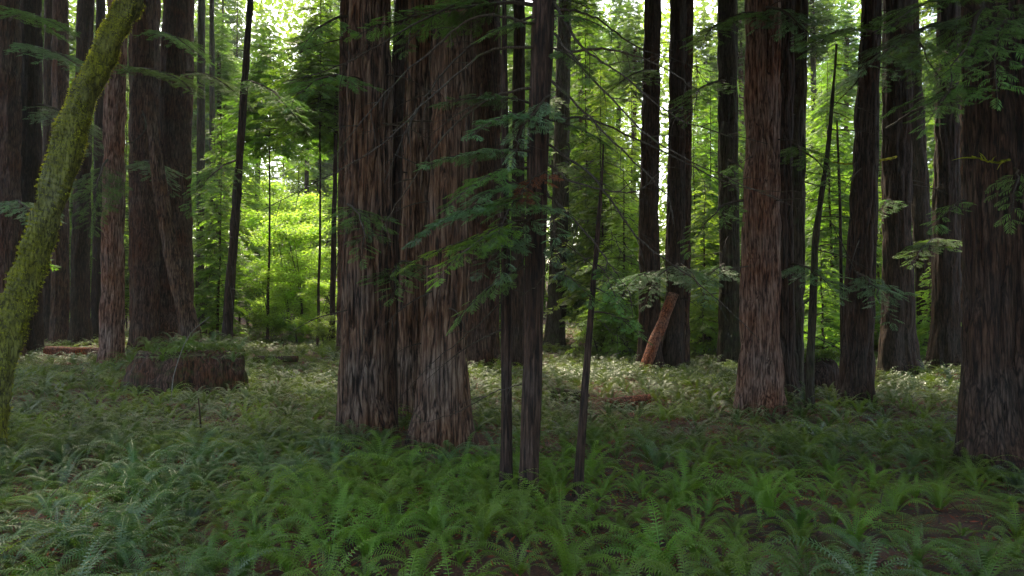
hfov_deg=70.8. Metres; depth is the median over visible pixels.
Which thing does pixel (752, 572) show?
sword fern
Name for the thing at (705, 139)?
young conifer
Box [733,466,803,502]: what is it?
sword fern
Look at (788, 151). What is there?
redwood tree
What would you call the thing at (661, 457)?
sword fern
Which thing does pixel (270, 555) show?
sword fern
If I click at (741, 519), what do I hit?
sword fern
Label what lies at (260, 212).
background conifer
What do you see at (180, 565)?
sword fern
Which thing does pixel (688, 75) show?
redwood tree
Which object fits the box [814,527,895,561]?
sword fern
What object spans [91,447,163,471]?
sword fern
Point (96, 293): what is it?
redwood tree
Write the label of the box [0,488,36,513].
sword fern
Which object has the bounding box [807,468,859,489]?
sword fern
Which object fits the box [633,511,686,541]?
sword fern
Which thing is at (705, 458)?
sword fern
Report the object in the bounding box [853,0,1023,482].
redwood tree
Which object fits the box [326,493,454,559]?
sword fern
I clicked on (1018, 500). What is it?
lady fern
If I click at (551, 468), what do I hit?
sword fern
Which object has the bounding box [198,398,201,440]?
bare stick
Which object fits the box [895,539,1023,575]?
sword fern
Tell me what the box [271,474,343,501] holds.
sword fern
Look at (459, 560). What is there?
sword fern
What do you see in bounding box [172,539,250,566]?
sword fern
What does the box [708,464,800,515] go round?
sword fern
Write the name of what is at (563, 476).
sword fern
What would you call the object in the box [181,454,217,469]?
sword fern
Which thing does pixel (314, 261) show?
leafy tree
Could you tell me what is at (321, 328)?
leafy shrub
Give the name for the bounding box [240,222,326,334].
leafy tree
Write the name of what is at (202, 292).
young conifer
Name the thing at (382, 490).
sword fern
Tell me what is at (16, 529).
sword fern
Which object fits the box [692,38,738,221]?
background redwood
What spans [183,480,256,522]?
sword fern
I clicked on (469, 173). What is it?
redwood tree
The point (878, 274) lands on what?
young conifer
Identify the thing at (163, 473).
sword fern
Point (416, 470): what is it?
sword fern
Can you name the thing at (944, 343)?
redwood tree
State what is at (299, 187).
young conifer
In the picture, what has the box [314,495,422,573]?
sword fern
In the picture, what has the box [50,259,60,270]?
young conifer
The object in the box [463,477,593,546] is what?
sword fern
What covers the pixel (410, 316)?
redwood tree
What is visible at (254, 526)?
sword fern
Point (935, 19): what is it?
background conifer
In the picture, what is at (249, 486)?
sword fern
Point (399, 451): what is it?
sword fern
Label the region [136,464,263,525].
sword fern
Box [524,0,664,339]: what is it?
young conifer
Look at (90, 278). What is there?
young conifer
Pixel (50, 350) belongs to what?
fallen log
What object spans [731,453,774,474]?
sword fern
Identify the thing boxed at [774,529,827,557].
sword fern
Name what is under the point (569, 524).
sword fern
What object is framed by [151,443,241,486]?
sword fern
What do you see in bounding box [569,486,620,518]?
sword fern
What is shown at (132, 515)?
sword fern
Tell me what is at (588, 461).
sword fern
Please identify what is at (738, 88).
background conifer
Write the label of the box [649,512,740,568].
sword fern
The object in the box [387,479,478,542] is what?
sword fern
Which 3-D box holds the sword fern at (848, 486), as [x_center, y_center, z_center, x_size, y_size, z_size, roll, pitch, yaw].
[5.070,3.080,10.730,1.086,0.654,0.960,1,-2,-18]
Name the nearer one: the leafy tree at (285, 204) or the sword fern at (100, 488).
the sword fern at (100, 488)
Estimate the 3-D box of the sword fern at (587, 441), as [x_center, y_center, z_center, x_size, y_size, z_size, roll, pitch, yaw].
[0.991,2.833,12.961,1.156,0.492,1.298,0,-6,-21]
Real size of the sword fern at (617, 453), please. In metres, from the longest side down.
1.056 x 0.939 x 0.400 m
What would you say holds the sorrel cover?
on the ground
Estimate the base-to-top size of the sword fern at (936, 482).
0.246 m
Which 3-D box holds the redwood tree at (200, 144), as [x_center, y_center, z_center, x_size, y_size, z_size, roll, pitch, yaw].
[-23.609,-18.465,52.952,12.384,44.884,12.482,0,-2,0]
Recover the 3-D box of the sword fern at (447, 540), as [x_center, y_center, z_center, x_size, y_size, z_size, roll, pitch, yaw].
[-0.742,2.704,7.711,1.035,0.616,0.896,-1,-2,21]
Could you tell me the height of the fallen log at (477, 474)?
0.185 m
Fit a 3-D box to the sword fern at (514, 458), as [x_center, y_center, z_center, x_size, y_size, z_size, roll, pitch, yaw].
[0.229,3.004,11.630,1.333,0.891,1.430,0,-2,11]
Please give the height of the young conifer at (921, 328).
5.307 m
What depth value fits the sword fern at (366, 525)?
8.18 m
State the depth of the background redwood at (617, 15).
66.43 m
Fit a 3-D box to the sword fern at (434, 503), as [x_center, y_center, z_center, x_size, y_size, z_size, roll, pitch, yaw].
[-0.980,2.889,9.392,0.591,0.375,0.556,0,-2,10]
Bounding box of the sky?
[68,0,936,261]
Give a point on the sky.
(663, 2)
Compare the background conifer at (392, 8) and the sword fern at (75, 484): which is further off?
the background conifer at (392, 8)
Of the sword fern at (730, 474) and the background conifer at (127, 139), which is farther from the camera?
the background conifer at (127, 139)
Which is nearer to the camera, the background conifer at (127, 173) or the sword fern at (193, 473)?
the sword fern at (193, 473)
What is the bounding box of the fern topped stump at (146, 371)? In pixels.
[116,337,248,399]
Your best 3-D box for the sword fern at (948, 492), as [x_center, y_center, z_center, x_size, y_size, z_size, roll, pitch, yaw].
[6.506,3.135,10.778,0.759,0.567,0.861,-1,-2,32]
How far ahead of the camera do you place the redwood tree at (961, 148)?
34.01 m
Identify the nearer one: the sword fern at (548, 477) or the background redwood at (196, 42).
the sword fern at (548, 477)
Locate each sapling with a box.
[557,144,679,497]
[789,44,900,408]
[836,120,842,349]
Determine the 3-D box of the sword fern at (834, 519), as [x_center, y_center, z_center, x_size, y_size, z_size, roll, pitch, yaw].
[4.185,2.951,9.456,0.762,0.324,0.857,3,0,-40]
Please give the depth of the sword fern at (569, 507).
8.76 m
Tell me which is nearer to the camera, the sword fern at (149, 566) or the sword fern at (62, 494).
the sword fern at (149, 566)
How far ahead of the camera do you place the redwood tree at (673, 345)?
30.40 m
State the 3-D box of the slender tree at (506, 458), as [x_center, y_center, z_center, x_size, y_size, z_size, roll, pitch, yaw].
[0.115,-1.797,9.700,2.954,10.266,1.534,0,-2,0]
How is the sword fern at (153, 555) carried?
on the ground
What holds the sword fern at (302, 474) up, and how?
on the ground
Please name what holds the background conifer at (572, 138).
on the ground
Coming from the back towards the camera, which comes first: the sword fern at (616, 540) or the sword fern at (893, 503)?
the sword fern at (893, 503)
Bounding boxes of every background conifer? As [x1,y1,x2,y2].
[125,41,128,312]
[125,99,129,248]
[127,4,215,211]
[191,0,264,288]
[191,13,216,210]
[191,36,215,229]
[205,0,268,307]
[240,153,271,294]
[280,0,339,307]
[310,0,339,192]
[389,0,395,61]
[507,12,526,162]
[510,4,574,318]
[526,0,601,209]
[548,0,630,207]
[713,0,744,197]
[806,63,834,213]
[841,0,931,197]
[842,67,880,181]
[878,83,881,265]
[924,2,936,209]
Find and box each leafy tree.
[124,236,128,332]
[221,214,288,325]
[222,177,321,293]
[236,188,331,327]
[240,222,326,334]
[242,175,318,312]
[242,267,297,343]
[244,207,336,338]
[266,170,337,303]
[273,203,337,314]
[286,277,336,340]
[288,205,337,320]
[547,238,583,325]
[599,267,637,340]
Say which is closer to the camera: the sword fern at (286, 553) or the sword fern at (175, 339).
the sword fern at (286, 553)
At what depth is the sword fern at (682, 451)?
12.53 m
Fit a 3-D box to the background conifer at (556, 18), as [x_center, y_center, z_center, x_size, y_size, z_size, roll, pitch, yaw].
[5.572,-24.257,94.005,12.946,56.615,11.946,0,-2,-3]
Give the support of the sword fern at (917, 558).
on the ground
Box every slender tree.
[179,0,316,351]
[328,85,337,349]
[415,0,622,497]
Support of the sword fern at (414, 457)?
on the ground
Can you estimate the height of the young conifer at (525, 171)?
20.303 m
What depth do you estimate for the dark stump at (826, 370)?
23.58 m
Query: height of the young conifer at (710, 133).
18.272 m
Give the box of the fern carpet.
[0,320,1023,575]
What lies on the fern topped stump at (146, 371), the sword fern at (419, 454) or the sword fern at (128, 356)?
the sword fern at (128, 356)
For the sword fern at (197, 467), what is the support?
on the ground
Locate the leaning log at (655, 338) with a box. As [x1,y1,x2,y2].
[639,292,678,372]
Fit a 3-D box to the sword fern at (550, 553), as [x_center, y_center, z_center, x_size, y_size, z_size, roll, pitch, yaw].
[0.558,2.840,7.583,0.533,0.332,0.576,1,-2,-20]
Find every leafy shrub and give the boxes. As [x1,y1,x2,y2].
[276,314,309,342]
[305,315,336,347]
[574,321,619,358]
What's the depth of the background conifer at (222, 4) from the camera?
104.92 m
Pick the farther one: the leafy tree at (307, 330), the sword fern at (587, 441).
the leafy tree at (307, 330)
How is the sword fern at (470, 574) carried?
on the ground
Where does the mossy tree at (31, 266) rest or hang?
on the ground
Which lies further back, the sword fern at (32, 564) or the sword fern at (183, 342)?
the sword fern at (183, 342)
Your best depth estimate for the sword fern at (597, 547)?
8.06 m
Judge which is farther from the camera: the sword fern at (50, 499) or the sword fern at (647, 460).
the sword fern at (647, 460)
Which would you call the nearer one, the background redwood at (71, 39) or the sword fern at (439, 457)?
the sword fern at (439, 457)
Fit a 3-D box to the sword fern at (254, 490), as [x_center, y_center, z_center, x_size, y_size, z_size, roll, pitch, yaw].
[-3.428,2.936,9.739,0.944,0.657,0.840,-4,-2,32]
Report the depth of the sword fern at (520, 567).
7.03 m
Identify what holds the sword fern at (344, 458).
on the ground
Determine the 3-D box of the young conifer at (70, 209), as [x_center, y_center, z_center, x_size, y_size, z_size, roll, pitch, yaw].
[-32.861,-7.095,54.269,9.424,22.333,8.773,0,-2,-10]
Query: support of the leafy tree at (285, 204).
on the ground
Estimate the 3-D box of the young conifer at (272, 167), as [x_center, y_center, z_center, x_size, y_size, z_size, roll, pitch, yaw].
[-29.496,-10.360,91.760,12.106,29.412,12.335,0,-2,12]
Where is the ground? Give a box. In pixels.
[0,271,1023,575]
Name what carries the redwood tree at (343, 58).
on the ground
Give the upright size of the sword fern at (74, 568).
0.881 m
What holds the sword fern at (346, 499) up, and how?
on the ground
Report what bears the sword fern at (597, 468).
on the ground
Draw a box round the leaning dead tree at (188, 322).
[144,95,201,341]
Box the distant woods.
[68,0,936,299]
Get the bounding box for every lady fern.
[0,480,69,508]
[0,492,46,509]
[0,552,109,575]
[2,524,55,556]
[824,553,951,575]
[852,511,952,544]
[929,537,975,555]
[936,487,1001,500]
[948,493,1023,534]
[971,486,1023,501]
[987,496,1023,509]
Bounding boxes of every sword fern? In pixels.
[0,459,38,494]
[0,482,33,500]
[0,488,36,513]
[0,491,125,567]
[0,503,170,572]
[0,505,38,537]
[0,508,54,549]
[0,525,77,573]
[0,545,144,575]
[1,532,86,575]
[3,454,75,485]
[5,446,110,503]
[5,470,67,496]
[8,493,99,518]
[16,573,114,575]
[19,484,100,509]
[20,460,75,494]
[22,519,112,559]
[34,490,194,570]
[34,494,131,534]
[44,482,125,516]
[45,489,202,553]
[46,468,111,503]
[49,460,116,487]
[51,514,191,575]
[66,464,176,507]
[68,462,102,481]
[71,483,182,543]
[72,526,172,575]
[73,461,186,519]
[74,438,201,494]
[74,459,139,481]
[81,499,128,530]
[84,469,132,493]
[89,442,219,495]
[91,445,227,507]
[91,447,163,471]
[94,440,204,478]
[95,496,115,510]
[98,471,215,532]
[107,542,178,575]
[111,347,141,369]
[127,457,175,483]
[127,466,222,512]
[128,541,232,575]
[129,493,212,536]
[131,352,158,364]
[133,337,168,351]
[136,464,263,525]
[136,508,233,560]
[137,543,182,569]
[138,337,166,346]
[138,505,206,538]
[138,556,227,575]
[139,442,198,467]
[141,488,191,509]
[144,426,251,467]
[144,547,295,575]
[148,352,175,361]
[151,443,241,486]
[155,331,187,351]
[159,463,238,512]
[159,521,241,557]
[159,529,255,575]
[163,450,237,486]
[165,500,222,530]
[167,336,204,353]
[169,444,251,484]
[170,331,206,344]
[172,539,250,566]
[178,467,228,488]
[180,515,309,575]
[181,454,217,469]
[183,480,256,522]
[184,484,257,509]
[190,458,250,482]
[192,330,229,345]
[200,484,238,502]
[200,511,255,539]
[201,462,278,489]
[207,336,237,357]
[208,494,262,520]
[214,334,247,351]
[215,483,298,535]
[216,482,340,546]
[217,446,270,468]
[217,507,292,542]
[221,351,247,366]
[223,512,298,552]
[224,441,305,483]
[225,336,260,348]
[225,439,297,471]
[226,464,324,522]
[226,468,286,501]
[226,477,286,507]
[229,519,346,574]
[233,469,267,489]
[233,561,286,575]
[243,522,394,575]
[249,491,355,552]
[251,469,293,483]
[252,537,297,567]
[255,463,373,516]
[257,450,325,485]
[257,483,396,575]
[263,460,337,489]
[265,461,313,481]
[266,450,363,491]
[267,446,330,471]
[270,452,350,490]
[270,481,335,516]
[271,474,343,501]
[276,481,379,539]
[285,434,356,467]
[290,465,379,518]
[297,479,384,513]
[298,548,473,575]
[308,443,370,485]
[313,469,435,524]
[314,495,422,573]
[315,436,440,491]
[317,451,393,491]
[318,458,366,484]
[323,452,367,470]
[325,551,396,575]
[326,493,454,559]
[331,445,366,464]
[336,483,365,499]
[339,430,425,472]
[342,433,422,471]
[344,477,418,509]
[346,514,383,539]
[348,452,498,505]
[350,456,387,477]
[350,480,424,512]
[350,487,448,533]
[353,493,380,513]
[362,527,482,575]
[366,443,446,481]
[369,534,521,575]
[372,464,437,502]
[376,470,421,492]
[378,440,443,465]
[387,459,446,485]
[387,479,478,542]
[393,460,460,494]
[395,491,471,530]
[398,502,488,567]
[406,447,497,495]
[410,458,469,484]
[411,431,499,482]
[415,440,487,468]
[416,496,456,509]
[417,469,487,506]
[418,489,549,564]
[422,528,498,565]
[431,478,550,534]
[434,474,503,510]
[441,466,546,507]
[448,494,531,543]
[449,446,518,473]
[451,456,515,491]
[453,450,488,463]
[460,430,520,464]
[461,535,555,575]
[463,450,557,483]
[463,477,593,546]
[466,455,516,479]
[485,494,577,565]
[487,444,544,468]
[489,445,560,480]
[496,472,567,506]
[498,431,552,447]
[500,474,640,560]
[501,513,639,575]
[504,487,572,516]
[505,494,583,528]
[512,438,545,454]
[513,460,558,495]
[518,426,610,461]
[522,467,594,509]
[539,447,585,470]
[539,457,590,489]
[539,467,570,490]
[540,430,597,457]
[540,439,639,482]
[540,456,569,480]
[544,543,588,559]
[548,443,618,474]
[555,419,642,456]
[559,497,623,532]
[564,455,640,500]
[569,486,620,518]
[571,447,613,469]
[576,532,627,559]
[579,555,642,575]
[582,474,626,502]
[582,520,685,574]
[585,509,665,535]
[588,436,641,458]
[588,495,747,575]
[597,533,770,575]
[600,464,664,493]
[605,530,638,546]
[607,428,697,471]
[609,501,655,521]
[610,438,680,466]
[610,561,626,574]
[617,470,672,500]
[628,447,749,506]
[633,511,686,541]
[636,471,726,511]
[638,490,699,531]
[643,478,682,493]
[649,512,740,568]
[656,443,724,484]
[658,438,709,466]
[658,505,734,544]
[671,435,736,469]
[674,550,782,575]
[677,531,799,575]
[680,465,754,501]
[686,490,737,521]
[695,469,826,527]
[697,451,733,471]
[698,525,790,573]
[701,522,768,551]
[702,510,763,534]
[703,447,777,484]
[708,459,757,478]
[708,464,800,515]
[726,541,844,575]
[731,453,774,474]
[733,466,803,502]
[741,464,783,483]
[745,506,837,545]
[753,534,871,575]
[759,489,846,532]
[763,467,803,481]
[765,535,926,575]
[766,466,826,492]
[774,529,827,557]
[795,476,853,504]
[796,497,922,545]
[797,459,856,481]
[797,495,861,524]
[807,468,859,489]
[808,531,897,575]
[812,469,884,501]
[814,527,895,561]
[815,486,879,514]
[837,459,897,494]
[854,471,938,515]
[856,482,930,520]
[869,521,968,575]
[892,473,954,503]
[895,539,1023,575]
[901,470,985,516]
[904,536,1023,575]
[921,474,952,489]
[923,478,971,499]
[932,535,1023,568]
[937,522,982,536]
[956,496,1023,541]
[972,530,1023,562]
[984,490,1013,499]
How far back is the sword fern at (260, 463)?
11.49 m
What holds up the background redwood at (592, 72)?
on the ground
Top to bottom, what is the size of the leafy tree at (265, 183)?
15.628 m
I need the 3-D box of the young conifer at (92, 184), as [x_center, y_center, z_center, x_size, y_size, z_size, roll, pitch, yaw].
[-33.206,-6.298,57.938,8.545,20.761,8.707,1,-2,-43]
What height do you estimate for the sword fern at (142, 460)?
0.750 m
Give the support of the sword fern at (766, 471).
on the ground
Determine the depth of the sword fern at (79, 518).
8.61 m
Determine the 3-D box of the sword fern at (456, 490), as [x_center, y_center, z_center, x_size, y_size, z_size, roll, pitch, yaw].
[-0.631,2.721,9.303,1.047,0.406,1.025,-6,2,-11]
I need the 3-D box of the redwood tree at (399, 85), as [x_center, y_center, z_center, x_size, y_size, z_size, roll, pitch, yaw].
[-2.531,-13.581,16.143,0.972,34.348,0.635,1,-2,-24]
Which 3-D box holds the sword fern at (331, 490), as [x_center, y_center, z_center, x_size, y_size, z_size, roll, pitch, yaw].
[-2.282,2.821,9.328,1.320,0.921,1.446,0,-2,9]
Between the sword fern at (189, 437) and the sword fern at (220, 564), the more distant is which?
the sword fern at (189, 437)
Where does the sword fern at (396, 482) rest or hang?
on the ground
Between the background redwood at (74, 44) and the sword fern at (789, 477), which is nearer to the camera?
the sword fern at (789, 477)
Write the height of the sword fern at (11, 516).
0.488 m
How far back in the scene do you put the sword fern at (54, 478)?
10.96 m
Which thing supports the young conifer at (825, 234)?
on the ground
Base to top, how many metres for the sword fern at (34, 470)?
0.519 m
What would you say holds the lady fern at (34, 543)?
on the ground
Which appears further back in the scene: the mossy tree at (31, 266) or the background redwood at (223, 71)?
the background redwood at (223, 71)
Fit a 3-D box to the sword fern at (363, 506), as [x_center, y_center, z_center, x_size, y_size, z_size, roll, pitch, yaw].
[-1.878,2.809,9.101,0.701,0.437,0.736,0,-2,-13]
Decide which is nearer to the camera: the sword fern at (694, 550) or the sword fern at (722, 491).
the sword fern at (694, 550)
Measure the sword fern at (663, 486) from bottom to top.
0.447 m
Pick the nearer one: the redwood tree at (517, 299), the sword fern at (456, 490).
the sword fern at (456, 490)
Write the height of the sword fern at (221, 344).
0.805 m
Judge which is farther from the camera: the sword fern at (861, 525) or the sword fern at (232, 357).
the sword fern at (232, 357)
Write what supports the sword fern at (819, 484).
on the ground
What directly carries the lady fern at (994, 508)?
on the ground
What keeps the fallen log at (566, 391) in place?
on the ground
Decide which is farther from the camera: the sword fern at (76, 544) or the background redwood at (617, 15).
the background redwood at (617, 15)
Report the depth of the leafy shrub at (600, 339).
35.84 m
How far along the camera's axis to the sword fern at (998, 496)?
10.70 m
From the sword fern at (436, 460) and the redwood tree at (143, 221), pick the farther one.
the redwood tree at (143, 221)
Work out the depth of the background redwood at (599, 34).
70.17 m
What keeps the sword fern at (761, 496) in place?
on the ground
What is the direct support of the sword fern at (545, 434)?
on the ground
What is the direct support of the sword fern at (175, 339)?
on the fern topped stump at (146, 371)
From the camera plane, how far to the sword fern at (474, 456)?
12.58 m
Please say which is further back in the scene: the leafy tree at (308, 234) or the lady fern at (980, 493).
the leafy tree at (308, 234)
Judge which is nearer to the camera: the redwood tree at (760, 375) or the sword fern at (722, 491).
the sword fern at (722, 491)
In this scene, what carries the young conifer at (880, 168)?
on the ground
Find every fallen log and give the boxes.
[43,346,98,355]
[253,355,298,362]
[459,467,497,478]
[551,387,589,401]
[605,394,650,409]
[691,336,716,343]
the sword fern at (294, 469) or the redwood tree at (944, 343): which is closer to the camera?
the sword fern at (294, 469)
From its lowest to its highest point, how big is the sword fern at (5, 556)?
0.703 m
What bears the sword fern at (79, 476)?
on the ground
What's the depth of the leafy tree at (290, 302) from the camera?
63.90 m
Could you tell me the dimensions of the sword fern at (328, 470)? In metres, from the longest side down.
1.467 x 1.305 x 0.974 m
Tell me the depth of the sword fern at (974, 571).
7.57 m
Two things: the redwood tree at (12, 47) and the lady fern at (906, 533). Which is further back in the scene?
the redwood tree at (12, 47)
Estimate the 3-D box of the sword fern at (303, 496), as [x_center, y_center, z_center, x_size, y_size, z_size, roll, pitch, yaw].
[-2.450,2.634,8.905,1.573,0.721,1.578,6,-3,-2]
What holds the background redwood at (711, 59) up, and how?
on the ground
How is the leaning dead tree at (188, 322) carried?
on the ground
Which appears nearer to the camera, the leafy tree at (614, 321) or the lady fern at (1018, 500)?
the lady fern at (1018, 500)
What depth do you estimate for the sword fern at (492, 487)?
9.36 m
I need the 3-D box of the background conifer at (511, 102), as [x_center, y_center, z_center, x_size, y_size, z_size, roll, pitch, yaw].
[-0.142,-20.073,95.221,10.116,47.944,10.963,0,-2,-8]
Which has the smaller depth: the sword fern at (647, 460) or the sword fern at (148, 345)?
the sword fern at (647, 460)
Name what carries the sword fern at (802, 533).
on the ground
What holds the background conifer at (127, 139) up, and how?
on the ground
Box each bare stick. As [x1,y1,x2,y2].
[171,317,208,398]
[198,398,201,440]
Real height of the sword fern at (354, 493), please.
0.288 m
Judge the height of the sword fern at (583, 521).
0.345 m
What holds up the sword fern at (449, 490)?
on the ground
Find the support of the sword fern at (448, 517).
on the ground
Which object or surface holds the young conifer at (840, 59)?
on the ground
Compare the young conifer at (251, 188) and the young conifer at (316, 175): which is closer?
the young conifer at (251, 188)
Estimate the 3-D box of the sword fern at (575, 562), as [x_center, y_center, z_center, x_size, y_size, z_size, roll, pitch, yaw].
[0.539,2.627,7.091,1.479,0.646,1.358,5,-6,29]
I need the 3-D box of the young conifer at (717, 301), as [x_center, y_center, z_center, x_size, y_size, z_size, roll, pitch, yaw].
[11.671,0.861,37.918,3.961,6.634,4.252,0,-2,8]
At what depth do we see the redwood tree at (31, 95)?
37.37 m
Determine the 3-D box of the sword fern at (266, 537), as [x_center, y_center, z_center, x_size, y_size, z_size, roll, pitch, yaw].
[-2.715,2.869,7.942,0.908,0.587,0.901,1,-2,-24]
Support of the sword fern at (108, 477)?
on the ground
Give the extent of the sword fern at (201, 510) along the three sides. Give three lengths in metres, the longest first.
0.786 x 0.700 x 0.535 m
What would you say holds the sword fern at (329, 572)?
on the ground
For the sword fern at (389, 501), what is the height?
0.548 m
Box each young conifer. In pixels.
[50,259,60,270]
[69,48,127,319]
[69,65,129,312]
[69,111,128,302]
[69,258,91,318]
[191,113,265,339]
[191,136,238,303]
[193,206,245,333]
[204,117,275,326]
[208,19,328,343]
[246,0,339,345]
[247,121,321,306]
[262,146,327,320]
[274,10,339,161]
[286,123,337,300]
[499,66,574,332]
[499,138,547,345]
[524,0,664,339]
[543,66,665,343]
[561,165,665,361]
[577,94,662,318]
[601,82,665,335]
[658,50,740,274]
[660,57,742,332]
[660,122,740,331]
[661,180,719,360]
[709,248,740,342]
[711,79,745,262]
[803,62,882,349]
[803,80,881,345]
[803,245,843,364]
[804,35,881,329]
[804,68,841,337]
[848,68,933,298]
[874,178,917,345]
[878,61,934,232]
[911,115,934,236]
[915,260,961,361]
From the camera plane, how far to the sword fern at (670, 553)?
7.58 m
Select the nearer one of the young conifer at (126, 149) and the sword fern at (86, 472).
the sword fern at (86, 472)
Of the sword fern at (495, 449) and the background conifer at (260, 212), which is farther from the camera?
the background conifer at (260, 212)
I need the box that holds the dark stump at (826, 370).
[804,348,839,396]
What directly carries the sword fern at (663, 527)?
on the ground
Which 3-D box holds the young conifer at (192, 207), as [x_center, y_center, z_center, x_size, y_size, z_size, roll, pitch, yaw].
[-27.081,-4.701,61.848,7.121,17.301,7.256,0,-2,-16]
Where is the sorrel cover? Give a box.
[0,359,1023,575]
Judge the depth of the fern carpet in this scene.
17.56 m
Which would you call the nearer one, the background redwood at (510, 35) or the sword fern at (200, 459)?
the sword fern at (200, 459)
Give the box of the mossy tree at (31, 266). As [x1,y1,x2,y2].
[0,0,145,460]
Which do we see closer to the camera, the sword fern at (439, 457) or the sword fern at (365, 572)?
the sword fern at (365, 572)
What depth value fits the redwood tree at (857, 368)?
20.96 m
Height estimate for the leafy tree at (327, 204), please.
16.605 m
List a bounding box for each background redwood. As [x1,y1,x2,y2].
[41,0,93,71]
[69,0,106,199]
[125,35,129,97]
[193,5,220,113]
[193,11,242,305]
[205,46,241,317]
[233,14,278,324]
[295,36,315,302]
[499,0,531,324]
[507,6,554,207]
[553,0,618,331]
[570,15,612,194]
[591,0,640,157]
[607,0,668,198]
[692,4,717,210]
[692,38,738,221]
[707,0,745,211]
[806,32,853,129]
[807,0,854,198]
[816,0,879,191]
[921,17,936,147]
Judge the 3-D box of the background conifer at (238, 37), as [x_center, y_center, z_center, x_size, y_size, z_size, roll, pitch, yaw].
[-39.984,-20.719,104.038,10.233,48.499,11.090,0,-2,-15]
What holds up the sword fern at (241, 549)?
on the ground
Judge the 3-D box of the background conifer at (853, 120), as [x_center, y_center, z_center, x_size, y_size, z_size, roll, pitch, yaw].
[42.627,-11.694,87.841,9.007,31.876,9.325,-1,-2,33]
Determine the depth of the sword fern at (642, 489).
10.26 m
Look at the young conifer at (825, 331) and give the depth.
28.80 m
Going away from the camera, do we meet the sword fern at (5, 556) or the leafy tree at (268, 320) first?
the sword fern at (5, 556)
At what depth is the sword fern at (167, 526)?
8.76 m
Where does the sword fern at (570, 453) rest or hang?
on the ground
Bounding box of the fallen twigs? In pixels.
[1,375,1017,575]
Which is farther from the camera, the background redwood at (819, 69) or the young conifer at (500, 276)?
the background redwood at (819, 69)
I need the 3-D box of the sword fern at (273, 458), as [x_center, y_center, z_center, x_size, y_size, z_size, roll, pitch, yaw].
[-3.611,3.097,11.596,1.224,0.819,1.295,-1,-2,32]
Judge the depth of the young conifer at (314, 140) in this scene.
44.20 m
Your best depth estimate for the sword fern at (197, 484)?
10.16 m
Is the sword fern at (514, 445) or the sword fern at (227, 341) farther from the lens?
the sword fern at (227, 341)
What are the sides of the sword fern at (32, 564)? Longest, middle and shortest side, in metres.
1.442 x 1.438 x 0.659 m
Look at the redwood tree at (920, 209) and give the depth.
36.85 m
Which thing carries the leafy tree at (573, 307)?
on the ground
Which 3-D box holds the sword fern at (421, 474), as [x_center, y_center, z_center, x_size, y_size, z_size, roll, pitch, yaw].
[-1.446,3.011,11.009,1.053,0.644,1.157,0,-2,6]
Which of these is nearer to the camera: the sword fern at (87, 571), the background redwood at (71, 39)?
the sword fern at (87, 571)
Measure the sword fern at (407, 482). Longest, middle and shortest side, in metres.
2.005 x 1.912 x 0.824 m
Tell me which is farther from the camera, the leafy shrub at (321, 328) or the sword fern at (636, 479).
the leafy shrub at (321, 328)
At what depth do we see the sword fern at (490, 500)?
8.97 m
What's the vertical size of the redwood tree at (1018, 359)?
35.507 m
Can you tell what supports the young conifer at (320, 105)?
on the ground
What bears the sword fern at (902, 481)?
on the ground
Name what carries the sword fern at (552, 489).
on the ground
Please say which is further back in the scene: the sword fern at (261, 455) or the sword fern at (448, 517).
the sword fern at (261, 455)
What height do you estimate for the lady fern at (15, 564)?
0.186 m
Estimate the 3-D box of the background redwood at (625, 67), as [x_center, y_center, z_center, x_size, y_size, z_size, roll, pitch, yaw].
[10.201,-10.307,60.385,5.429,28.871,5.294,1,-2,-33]
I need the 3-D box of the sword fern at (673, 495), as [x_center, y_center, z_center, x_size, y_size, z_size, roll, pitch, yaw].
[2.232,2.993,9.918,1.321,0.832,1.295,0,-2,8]
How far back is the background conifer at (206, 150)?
113.65 m
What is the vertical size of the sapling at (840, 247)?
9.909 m
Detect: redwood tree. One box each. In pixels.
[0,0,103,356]
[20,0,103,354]
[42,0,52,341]
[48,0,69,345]
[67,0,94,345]
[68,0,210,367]
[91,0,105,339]
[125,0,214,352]
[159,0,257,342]
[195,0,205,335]
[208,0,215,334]
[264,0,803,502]
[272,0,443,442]
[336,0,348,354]
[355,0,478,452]
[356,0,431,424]
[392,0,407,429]
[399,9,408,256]
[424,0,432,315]
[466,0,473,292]
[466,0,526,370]
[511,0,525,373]
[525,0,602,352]
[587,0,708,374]
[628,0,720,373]
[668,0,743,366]
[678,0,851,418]
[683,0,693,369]
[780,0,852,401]
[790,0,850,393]
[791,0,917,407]
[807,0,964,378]
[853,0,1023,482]
[892,1,961,372]
[911,0,932,352]
[960,5,964,322]
[983,0,1023,426]
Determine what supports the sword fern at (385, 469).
on the ground
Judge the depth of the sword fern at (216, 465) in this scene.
11.24 m
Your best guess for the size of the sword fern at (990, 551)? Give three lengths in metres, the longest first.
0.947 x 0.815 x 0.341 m
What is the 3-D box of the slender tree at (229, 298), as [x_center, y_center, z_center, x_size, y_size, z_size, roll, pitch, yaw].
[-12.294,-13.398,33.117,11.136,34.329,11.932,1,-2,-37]
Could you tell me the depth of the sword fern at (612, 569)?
7.18 m
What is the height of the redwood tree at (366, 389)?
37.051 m
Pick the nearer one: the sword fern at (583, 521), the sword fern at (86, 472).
the sword fern at (583, 521)
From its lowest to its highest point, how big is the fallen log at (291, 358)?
0.332 m

